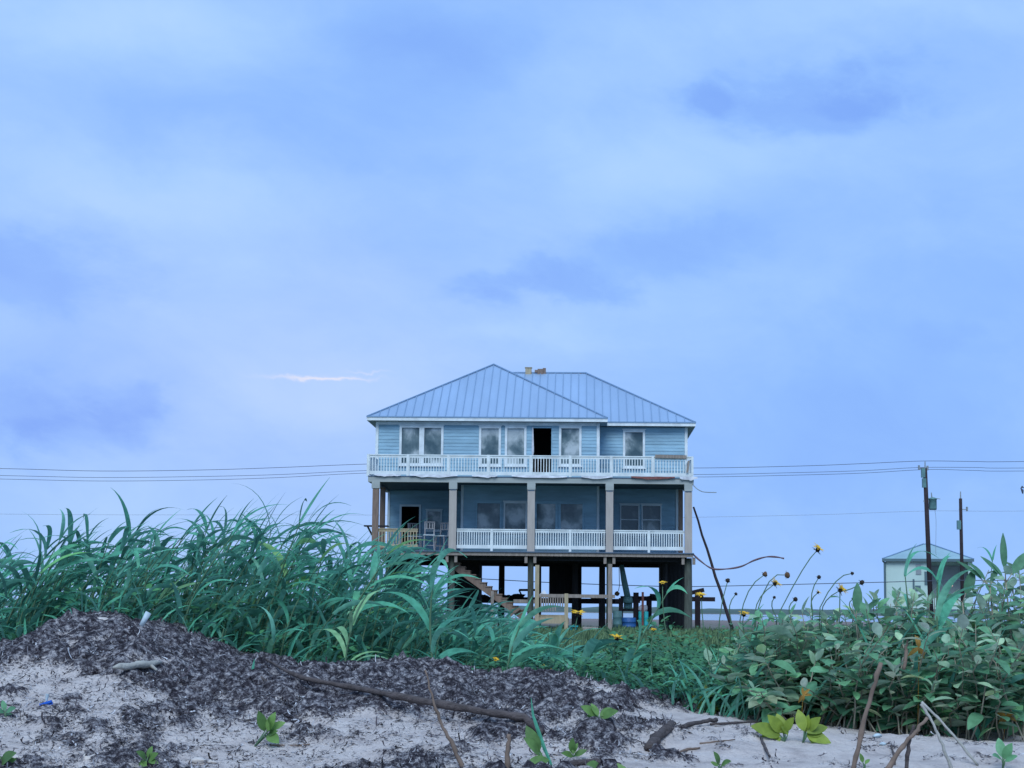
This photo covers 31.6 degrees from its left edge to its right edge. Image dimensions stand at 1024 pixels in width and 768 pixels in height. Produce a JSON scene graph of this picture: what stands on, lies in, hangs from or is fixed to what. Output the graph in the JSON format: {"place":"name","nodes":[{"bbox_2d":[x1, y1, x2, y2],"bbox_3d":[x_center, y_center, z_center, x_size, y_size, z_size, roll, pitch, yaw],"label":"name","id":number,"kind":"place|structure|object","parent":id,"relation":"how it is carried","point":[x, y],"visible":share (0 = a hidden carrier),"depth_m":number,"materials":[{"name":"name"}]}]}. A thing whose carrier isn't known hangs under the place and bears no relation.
{"place":"outdoors","nodes":[
{"label":"outdoors","id":0,"kind":"place"},
{"bbox_2d":[39,511,911,517],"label":"power line","id":1,"kind":"object","parent":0,"point":[683,517],"visible":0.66,"depth_m":159.80,"materials":[{"name":"grey metal"}]},
{"bbox_2d":[6,599,1011,615],"bbox_3d":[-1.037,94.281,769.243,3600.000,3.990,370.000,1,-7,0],"label":"shore","id":2,"kind":"structure","parent":0,"point":[705,611],"depth_m":601.23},
{"bbox_2d":[0,608,1023,767],"bbox_3d":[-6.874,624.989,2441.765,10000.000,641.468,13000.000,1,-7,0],"label":"ground","id":3,"kind":"structure","parent":0,"point":[315,707],"depth_m":6.74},
{"bbox_2d":[0,700,15,716],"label":"beach seedling","id":4,"kind":"object","parent":3,"relation":"on","point":[4,706],"visible":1,"depth_m":6.50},
{"bbox_2d":[0,751,16,764],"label":"beach seedling","id":5,"kind":"object","parent":3,"relation":"on","point":[7,756],"visible":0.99,"depth_m":5.83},
{"bbox_2d":[112,660,161,670],"bbox_3d":[-1.450,1.097,7.044,0.062,0.042,0.255,-5,-9,40],"label":"driftwood log","id":6,"kind":"object","parent":3,"relation":"on","point":[152,664],"visible":1,"depth_m":7.04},
{"bbox_2d":[139,611,150,625],"bbox_3d":[-1.410,0.903,6.960,0.045,0.060,0.024,1,-7,0],"label":"plastic cup","id":7,"kind":"object","parent":3,"relation":"on","point":[146,616],"visible":1,"depth_m":6.95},
{"bbox_2d":[136,746,157,766],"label":"beach seedling","id":8,"kind":"object","parent":3,"relation":"on","point":[142,755],"visible":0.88,"depth_m":5.99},
{"bbox_2d":[138,571,208,621],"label":"reed plant","id":9,"kind":"object","parent":3,"relation":"on","point":[164,592],"visible":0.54,"depth_m":8.40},
{"bbox_2d":[191,757,206,763],"bbox_3d":[-1.054,1.269,6.101,0.063,0.026,0.038,1,-7,0],"label":"shell","id":10,"kind":"object","parent":3,"relation":"on","point":[198,759],"visible":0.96,"depth_m":6.09},
{"bbox_2d":[254,711,284,746],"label":"beach seedling","id":11,"kind":"object","parent":3,"relation":"on","point":[270,725],"visible":1,"depth_m":6.34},
{"bbox_2d":[214,477,333,648],"bbox_3d":[-1.086,0.889,8.470,0.584,0.916,0.445,1,-7,0],"label":"reed plant","id":12,"kind":"object","parent":3,"relation":"on","point":[280,612],"visible":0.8,"depth_m":8.41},
{"bbox_2d":[0,483,683,681],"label":"tall reed grass","id":13,"kind":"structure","parent":3,"relation":"on","point":[34,602],"depth_m":8.52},
{"bbox_2d":[310,590,388,661],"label":"reed plant","id":14,"kind":"object","parent":3,"relation":"on","point":[353,617],"visible":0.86,"depth_m":7.93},
{"bbox_2d":[299,520,441,662],"bbox_3d":[-0.652,0.996,8.347,0.675,0.775,0.435,1,-7,0],"label":"reed plant","id":15,"kind":"object","parent":3,"relation":"on","point":[373,572],"visible":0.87,"depth_m":8.33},
{"bbox_2d":[264,657,544,735],"bbox_3d":[-0.546,1.194,6.981,1.652,0.235,0.239,-6,-10,45],"label":"driftwood branch","id":16,"kind":"object","parent":3,"relation":"on","point":[495,713],"visible":0.95,"depth_m":6.71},
{"bbox_2d":[378,537,480,658],"bbox_3d":[-0.268,1.016,8.175,0.430,0.640,0.647,6,-9,-36],"label":"reed plant","id":17,"kind":"object","parent":3,"relation":"on","point":[420,610],"visible":0.95,"depth_m":8.13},
{"bbox_2d":[4,582,860,720],"bbox_3d":[-0.585,2.029,14.198,6.840,0.750,12.812,-1,-7,11],"label":"vine ground cover","id":18,"kind":"object","parent":3,"relation":"on","point":[660,674],"visible":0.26,"depth_m":8.23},
{"bbox_2d":[424,670,463,766],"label":"stick","id":19,"kind":"object","parent":3,"relation":"on","point":[455,750],"visible":1,"depth_m":6.02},
{"bbox_2d":[505,734,510,767],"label":"stick","id":20,"kind":"object","parent":3,"relation":"on","point":[507,755],"visible":1,"depth_m":5.94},
{"bbox_2d":[0,609,1023,767],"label":"washed up seaweed","id":21,"kind":"object","parent":3,"relation":"on","point":[299,721],"visible":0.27,"depth_m":6.64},
{"bbox_2d":[364,364,696,630],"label":"stilt house","id":22,"kind":"structure","parent":3,"relation":"on","point":[565,477],"depth_m":87.15,"materials":[{"name":"wood"}]},
{"bbox_2d":[399,504,420,549],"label":"doorway","id":23,"kind":"structure","parent":22,"relation":"in","point":[401,505],"depth_m":91.19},
{"bbox_2d":[408,523,421,549],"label":"bar chair","id":24,"kind":"object","parent":22,"relation":"on","point":[415,526],"visible":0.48,"depth_m":86.16,"materials":[{"name":"paint"}]},
{"bbox_2d":[399,424,444,466],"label":"window","id":25,"kind":"structure","parent":22,"relation":"in","point":[413,439],"depth_m":87.35,"materials":[{"name":"glass"}]},
{"bbox_2d":[423,522,434,549],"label":"bar chair","id":26,"kind":"object","parent":22,"relation":"on","point":[425,528],"visible":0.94,"depth_m":84.55,"materials":[{"name":"paint"}]},
{"bbox_2d":[425,509,442,531],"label":"window","id":27,"kind":"structure","parent":22,"relation":"in","point":[432,515],"depth_m":91.16,"materials":[{"name":"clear glass"}]},
{"bbox_2d":[435,523,448,550],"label":"bar chair","id":28,"kind":"object","parent":22,"relation":"on","point":[440,535],"visible":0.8,"depth_m":85.31,"materials":[{"name":"paint"}]},
{"bbox_2d":[475,500,502,533],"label":"window","id":29,"kind":"structure","parent":22,"relation":"in","point":[488,513],"depth_m":86.80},
{"bbox_2d":[478,425,501,466],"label":"window","id":30,"kind":"structure","parent":22,"relation":"in","point":[489,436],"depth_m":87.22,"materials":[{"name":"glass"}]},
{"bbox_2d":[504,425,526,466],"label":"window","id":31,"kind":"structure","parent":22,"relation":"in","point":[515,436],"depth_m":87.16,"materials":[{"name":"glass"}]},
{"bbox_2d":[503,501,527,533],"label":"window","id":32,"kind":"structure","parent":22,"relation":"in","point":[515,512],"depth_m":86.73,"materials":[{"name":"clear glass"}]},
{"bbox_2d":[531,427,552,471],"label":"doorway","id":33,"kind":"structure","parent":22,"relation":"in","point":[532,448],"depth_m":87.07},
{"bbox_2d":[535,501,557,533],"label":"window","id":34,"kind":"structure","parent":22,"relation":"in","point":[545,511],"depth_m":86.67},
{"bbox_2d":[558,425,581,466],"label":"window","id":35,"kind":"structure","parent":22,"relation":"in","point":[570,436],"depth_m":87.07,"materials":[{"name":"glass"}]},
{"bbox_2d":[558,501,584,534],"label":"window","id":36,"kind":"structure","parent":22,"relation":"in","point":[571,513],"depth_m":86.63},
{"bbox_2d":[619,503,639,535],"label":"window","id":37,"kind":"structure","parent":22,"relation":"in","point":[629,512],"depth_m":88.32,"materials":[{"name":"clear glass"}]},
{"bbox_2d":[622,429,645,468],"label":"window","id":38,"kind":"structure","parent":22,"relation":"in","point":[633,439],"depth_m":88.73,"materials":[{"name":"glass"}]},
{"bbox_2d":[641,503,661,535],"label":"window","id":39,"kind":"structure","parent":22,"relation":"in","point":[651,512],"depth_m":88.27,"materials":[{"name":"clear glass"}]},
{"bbox_2d":[693,554,783,569],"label":"wind blown strap","id":40,"kind":"object","parent":22,"relation":"attached to","point":[696,557],"visible":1,"depth_m":81.79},
{"bbox_2d":[524,726,549,763],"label":"beach seedling","id":41,"kind":"object","parent":3,"relation":"on","point":[532,740],"visible":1,"depth_m":5.99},
{"bbox_2d":[531,699,551,765],"bbox_3d":[0.100,1.159,6.022,0.078,0.228,0.003,1,-7,0],"label":"grass blade","id":42,"kind":"object","parent":3,"relation":"on","point":[540,737],"depth_m":6.02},
{"bbox_2d":[507,596,579,668],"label":"reed plant","id":43,"kind":"object","parent":3,"relation":"on","point":[525,625],"visible":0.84,"depth_m":8.02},
{"bbox_2d":[561,738,586,757],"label":"beach seedling","id":44,"kind":"object","parent":3,"relation":"on","point":[572,746],"visible":0.91,"depth_m":6.18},
{"bbox_2d":[548,621,607,670],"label":"reed plant","id":45,"kind":"object","parent":3,"relation":"on","point":[556,638],"visible":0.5,"depth_m":8.17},
{"bbox_2d":[572,610,583,663],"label":"dune sunflower","id":46,"kind":"object","parent":3,"relation":"on","point":[578,613],"visible":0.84,"depth_m":8.08,"materials":[{"name":"green plant"}]},
{"bbox_2d":[541,626,628,676],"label":"reed plant","id":47,"kind":"object","parent":3,"relation":"on","point":[593,645],"visible":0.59,"depth_m":7.99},
{"bbox_2d":[569,758,620,766],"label":"stick","id":48,"kind":"object","parent":3,"relation":"on","point":[577,762],"visible":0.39,"depth_m":6.05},
{"bbox_2d":[482,588,714,627],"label":"timber rail","id":49,"kind":"object","parent":3,"relation":"on","point":[696,599],"visible":0.4,"depth_m":97.22,"materials":[{"name":"brown wood"}]},
{"bbox_2d":[581,703,617,718],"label":"beach seedling","id":50,"kind":"object","parent":3,"relation":"on","point":[593,710],"visible":0.69,"depth_m":6.61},
{"bbox_2d":[586,760,625,767],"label":"beach seedling","id":51,"kind":"object","parent":3,"relation":"on","point":[593,763],"visible":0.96,"depth_m":5.92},
{"bbox_2d":[613,611,621,627],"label":"drum","id":52,"kind":"object","parent":3,"relation":"on","point":[617,617],"visible":0.81,"depth_m":84.32,"materials":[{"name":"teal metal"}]},
{"bbox_2d":[615,593,639,626],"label":"pump machine","id":53,"kind":"object","parent":3,"relation":"on","point":[628,606],"visible":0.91,"depth_m":85.46,"materials":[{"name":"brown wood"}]},
{"bbox_2d":[619,565,632,602],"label":"drain pipe","id":54,"kind":"object","parent":53,"relation":"attached to","point":[627,596],"visible":1,"depth_m":85.38,"materials":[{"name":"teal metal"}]},
{"bbox_2d":[622,617,635,627],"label":"drum","id":55,"kind":"object","parent":3,"relation":"on","point":[628,621],"visible":0.81,"depth_m":84.21,"materials":[{"name":"blue plastic"}]},
{"bbox_2d":[607,643,663,684],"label":"reed plant","id":56,"kind":"object","parent":3,"relation":"on","point":[629,656],"visible":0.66,"depth_m":7.89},
{"bbox_2d":[615,577,690,680],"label":"reed plant","id":57,"kind":"object","parent":3,"relation":"on","point":[659,603],"visible":0.86,"depth_m":7.94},
{"bbox_2d":[644,720,674,751],"bbox_3d":[0.528,1.264,6.512,0.049,0.093,0.357,-2,-7,18],"label":"driftwood stub","id":58,"kind":"object","parent":3,"relation":"on","point":[657,736],"visible":0.89,"depth_m":6.47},
{"bbox_2d":[659,581,674,684],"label":"dune sunflower","id":59,"kind":"object","parent":3,"relation":"on","point":[662,583],"visible":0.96,"depth_m":7.83,"materials":[{"name":"green plant"}]},
{"bbox_2d":[644,717,717,749],"bbox_3d":[0.619,1.285,6.673,0.039,0.079,0.727,-3,-8,26],"label":"stick","id":60,"kind":"object","parent":3,"relation":"on","point":[693,723],"visible":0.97,"depth_m":6.80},
{"bbox_2d":[692,685,718,714],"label":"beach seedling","id":61,"kind":"object","parent":3,"relation":"on","point":[701,702],"visible":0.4,"depth_m":7.58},
{"bbox_2d":[696,592,717,692],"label":"dune sunflower","id":62,"kind":"object","parent":3,"relation":"on","point":[700,594],"visible":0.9,"depth_m":7.83,"materials":[{"name":"green plant"}]},
{"bbox_2d":[693,507,733,629],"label":"timber prop","id":63,"kind":"object","parent":3,"relation":"on","point":[717,581],"visible":0.87,"depth_m":84.12,"materials":[{"name":"brown wood"}]},
{"bbox_2d":[711,752,730,767],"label":"beach seedling","id":64,"kind":"object","parent":3,"relation":"on","point":[724,762],"visible":1,"depth_m":6.01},
{"bbox_2d":[697,629,748,710],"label":"dune bush","id":65,"kind":"object","parent":3,"relation":"on","point":[723,659],"visible":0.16,"depth_m":7.76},
{"bbox_2d":[718,578,729,673],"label":"dune sunflower","id":66,"kind":"object","parent":3,"relation":"on","point":[727,580],"visible":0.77,"depth_m":7.90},
{"bbox_2d":[710,721,761,724],"bbox_3d":[0.907,1.323,7.080,0.061,0.020,0.403,-5,-9,39],"label":"stick","id":67,"kind":"object","parent":3,"relation":"on","point":[727,723],"visible":0.94,"depth_m":6.98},
{"bbox_2d":[735,571,766,653],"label":"dune sunflower","id":68,"kind":"object","parent":3,"relation":"on","point":[764,574],"visible":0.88,"depth_m":7.94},
{"bbox_2d":[708,604,811,715],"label":"dune bush","id":69,"kind":"object","parent":3,"relation":"on","point":[782,629],"visible":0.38,"depth_m":7.54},
{"bbox_2d":[753,578,780,661],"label":"dune sunflower","id":70,"kind":"object","parent":3,"relation":"on","point":[775,583],"visible":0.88,"depth_m":7.88,"materials":[{"name":"green plant"}]},
{"bbox_2d":[746,572,789,663],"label":"dune sunflower","id":71,"kind":"object","parent":3,"relation":"on","point":[787,574],"visible":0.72,"depth_m":7.97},
{"bbox_2d":[751,714,793,741],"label":"beach seedling","id":72,"kind":"object","parent":3,"relation":"on","point":[776,726],"visible":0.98,"depth_m":6.66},
{"bbox_2d":[731,643,835,724],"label":"dune bush","id":73,"kind":"object","parent":3,"relation":"on","point":[783,696],"visible":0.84,"depth_m":7.31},
{"bbox_2d":[798,687,811,708],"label":"withered leaf","id":74,"kind":"object","parent":73,"relation":"attached to","point":[804,694],"visible":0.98,"depth_m":7.16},
{"bbox_2d":[771,545,822,666],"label":"dune sunflower","id":75,"kind":"object","parent":3,"relation":"on","point":[818,548],"visible":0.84,"depth_m":7.86,"materials":[{"name":"green plant"}]},
{"bbox_2d":[595,581,1023,735],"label":"bush grass","id":76,"kind":"object","parent":3,"relation":"on","point":[735,704],"visible":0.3,"depth_m":7.50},
{"bbox_2d":[765,597,860,722],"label":"dune bush","id":77,"kind":"object","parent":3,"relation":"on","point":[825,641],"visible":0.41,"depth_m":7.58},
{"bbox_2d":[795,709,830,743],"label":"beach seedling","id":78,"kind":"object","parent":3,"relation":"on","point":[812,729],"visible":0.98,"depth_m":6.62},
{"bbox_2d":[807,575,822,650],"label":"dune sunflower","id":79,"kind":"object","parent":3,"relation":"on","point":[818,577],"visible":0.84,"depth_m":7.84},
{"bbox_2d":[815,583,847,635],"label":"dune sunflower","id":80,"kind":"object","parent":3,"relation":"on","point":[841,588],"visible":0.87,"depth_m":7.90,"materials":[{"name":"green plant"}]},
{"bbox_2d":[810,572,853,645],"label":"dune sunflower","id":81,"kind":"object","parent":3,"relation":"on","point":[851,573],"visible":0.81,"depth_m":7.88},
{"bbox_2d":[794,622,905,733],"bbox_3d":[1.408,1.196,7.400,0.420,0.452,0.842,-2,-7,19],"label":"dune bush","id":82,"kind":"object","parent":3,"relation":"on","point":[854,689],"visible":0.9,"depth_m":7.25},
{"bbox_2d":[841,582,880,721],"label":"bush shoot","id":83,"kind":"object","parent":3,"relation":"on","point":[857,597],"visible":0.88,"depth_m":7.70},
{"bbox_2d":[851,662,882,767],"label":"stick","id":84,"kind":"object","parent":3,"relation":"on","point":[863,723],"visible":1,"depth_m":6.01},
{"bbox_2d":[810,587,934,721],"bbox_3d":[1.574,1.166,7.807,0.602,0.587,0.886,1,-7,0],"label":"dune bush","id":85,"kind":"object","parent":3,"relation":"on","point":[888,615],"visible":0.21,"depth_m":7.71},
{"bbox_2d":[885,717,928,767],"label":"stick","id":86,"kind":"object","parent":3,"relation":"on","point":[899,750],"visible":1,"depth_m":6.00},
{"bbox_2d":[905,725,914,767],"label":"stick","id":87,"kind":"object","parent":3,"relation":"on","point":[907,753],"visible":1,"depth_m":6.02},
{"bbox_2d":[908,635,924,734],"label":"withered leaf","id":88,"kind":"object","parent":3,"relation":"on","point":[916,649],"visible":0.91,"depth_m":7.18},
{"bbox_2d":[866,622,973,736],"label":"dune bush","id":89,"kind":"object","parent":3,"relation":"on","point":[907,705],"visible":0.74,"depth_m":7.24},
{"bbox_2d":[902,640,907,669],"bbox_3d":[1.547,1.067,7.125,0.028,0.119,0.015,1,-7,0],"label":"stick","id":90,"kind":"object","parent":89,"relation":"in","point":[905,657],"visible":1,"depth_m":7.12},
{"bbox_2d":[892,546,954,687],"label":"reed plant","id":91,"kind":"object","parent":3,"relation":"on","point":[908,560],"visible":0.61,"depth_m":7.76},
{"bbox_2d":[918,462,938,617],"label":"utility pole","id":92,"kind":"object","parent":3,"relation":"on","point":[930,503],"visible":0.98,"depth_m":118.72,"materials":[{"name":"brown wood"}]},
{"bbox_2d":[0,467,982,477],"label":"power line","id":93,"kind":"object","parent":92,"relation":"attached to","point":[366,470],"visible":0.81,"depth_m":119.16,"materials":[{"name":"metal"}]},
{"bbox_2d":[14,469,980,480],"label":"power line","id":94,"kind":"object","parent":92,"relation":"attached to","point":[359,473],"visible":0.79,"depth_m":119.15,"materials":[{"name":"metal"}]},
{"bbox_2d":[0,461,1023,470],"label":"power line","id":95,"kind":"object","parent":92,"relation":"attached to","point":[359,464],"visible":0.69,"depth_m":119.23,"materials":[{"name":"metal"}]},
{"bbox_2d":[907,625,954,722],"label":"reed plant","id":96,"kind":"object","parent":3,"relation":"on","point":[931,638],"visible":0.36,"depth_m":7.40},
{"bbox_2d":[920,703,952,767],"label":"stick","id":97,"kind":"object","parent":3,"relation":"on","point":[938,736],"visible":1,"depth_m":6.25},
{"bbox_2d":[880,570,997,709],"bbox_3d":[1.934,1.174,8.190,0.747,0.661,0.838,1,-7,0],"label":"dune bush","id":98,"kind":"object","parent":3,"relation":"on","point":[929,599],"visible":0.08,"depth_m":8.01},
{"bbox_2d":[921,701,978,765],"bbox_3d":[1.537,1.228,6.359,0.201,0.223,0.011,1,-7,0],"label":"stick","id":99,"kind":"object","parent":3,"relation":"on","point":[952,734],"visible":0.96,"depth_m":6.36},
{"bbox_2d":[947,572,975,726],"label":"bush shoot","id":100,"kind":"object","parent":3,"relation":"on","point":[970,580],"visible":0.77,"depth_m":7.71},
{"bbox_2d":[957,491,967,612],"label":"utility pole","id":101,"kind":"object","parent":3,"relation":"on","point":[960,524],"visible":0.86,"depth_m":121.58,"materials":[{"name":"brown wood"}]},
{"bbox_2d":[907,552,1022,726],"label":"reed plant","id":102,"kind":"object","parent":3,"relation":"on","point":[944,605],"visible":0.6,"depth_m":7.54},
{"bbox_2d":[925,613,1023,741],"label":"dune bush","id":103,"kind":"object","parent":3,"relation":"on","point":[988,687],"visible":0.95,"depth_m":7.14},
{"bbox_2d":[957,561,997,721],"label":"bush shoot","id":104,"kind":"object","parent":3,"relation":"on","point":[977,572],"visible":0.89,"depth_m":7.71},
{"bbox_2d":[932,562,1023,721],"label":"dune bush","id":105,"kind":"object","parent":3,"relation":"on","point":[1002,607],"visible":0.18,"depth_m":7.72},
{"bbox_2d":[957,674,1023,740],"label":"reed plant","id":106,"kind":"object","parent":3,"relation":"on","point":[987,721],"visible":0.59,"depth_m":7.19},
{"bbox_2d":[980,534,1023,686],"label":"bush shoot","id":107,"kind":"object","parent":3,"relation":"on","point":[1017,564],"visible":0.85,"depth_m":7.72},
{"bbox_2d":[992,738,1016,767],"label":"beach seedling","id":108,"kind":"object","parent":3,"relation":"on","point":[1004,752],"visible":1,"depth_m":6.30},
{"bbox_2d":[997,712,1016,740],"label":"withered leaf","id":109,"kind":"object","parent":3,"relation":"on","point":[1007,715],"visible":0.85,"depth_m":7.15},
{"bbox_2d":[998,589,1023,700],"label":"dune bush","id":110,"kind":"object","parent":3,"relation":"on","point":[1021,592],"visible":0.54,"depth_m":7.38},
{"bbox_2d":[1008,700,1023,735],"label":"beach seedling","id":111,"kind":"object","parent":3,"relation":"on","point":[1015,728],"visible":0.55,"depth_m":7.28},
{"bbox_2d":[0,0,1023,611],"label":"sky","id":112,"kind":"structure","parent":0,"point":[236,235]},
{"bbox_2d":[5,606,1023,623],"bbox_3d":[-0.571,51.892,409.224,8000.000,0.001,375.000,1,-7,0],"label":"bay water","id":113,"kind":"structure","parent":0,"point":[735,617],"depth_m":343.23,"materials":[{"name":"blue liquid"}]},
{"bbox_2d":[66,567,1008,586],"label":"power line","id":114,"kind":"object","parent":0,"point":[748,585],"visible":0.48,"depth_m":99.42,"materials":[{"name":"metal"}]},
{"bbox_2d":[330,623,982,657],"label":"field grass","id":115,"kind":"structure","parent":0,"point":[583,637],"depth_m":50.39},
{"bbox_2d":[747,604,770,712],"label":"reed plant","id":116,"kind":"object","parent":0,"point":[759,628],"visible":0.37,"depth_m":7.83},
{"bbox_2d":[882,543,973,623],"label":"house","id":117,"kind":"structure","parent":0,"point":[894,565],"depth_m":149.80,"materials":[{"name":"grey metal"}]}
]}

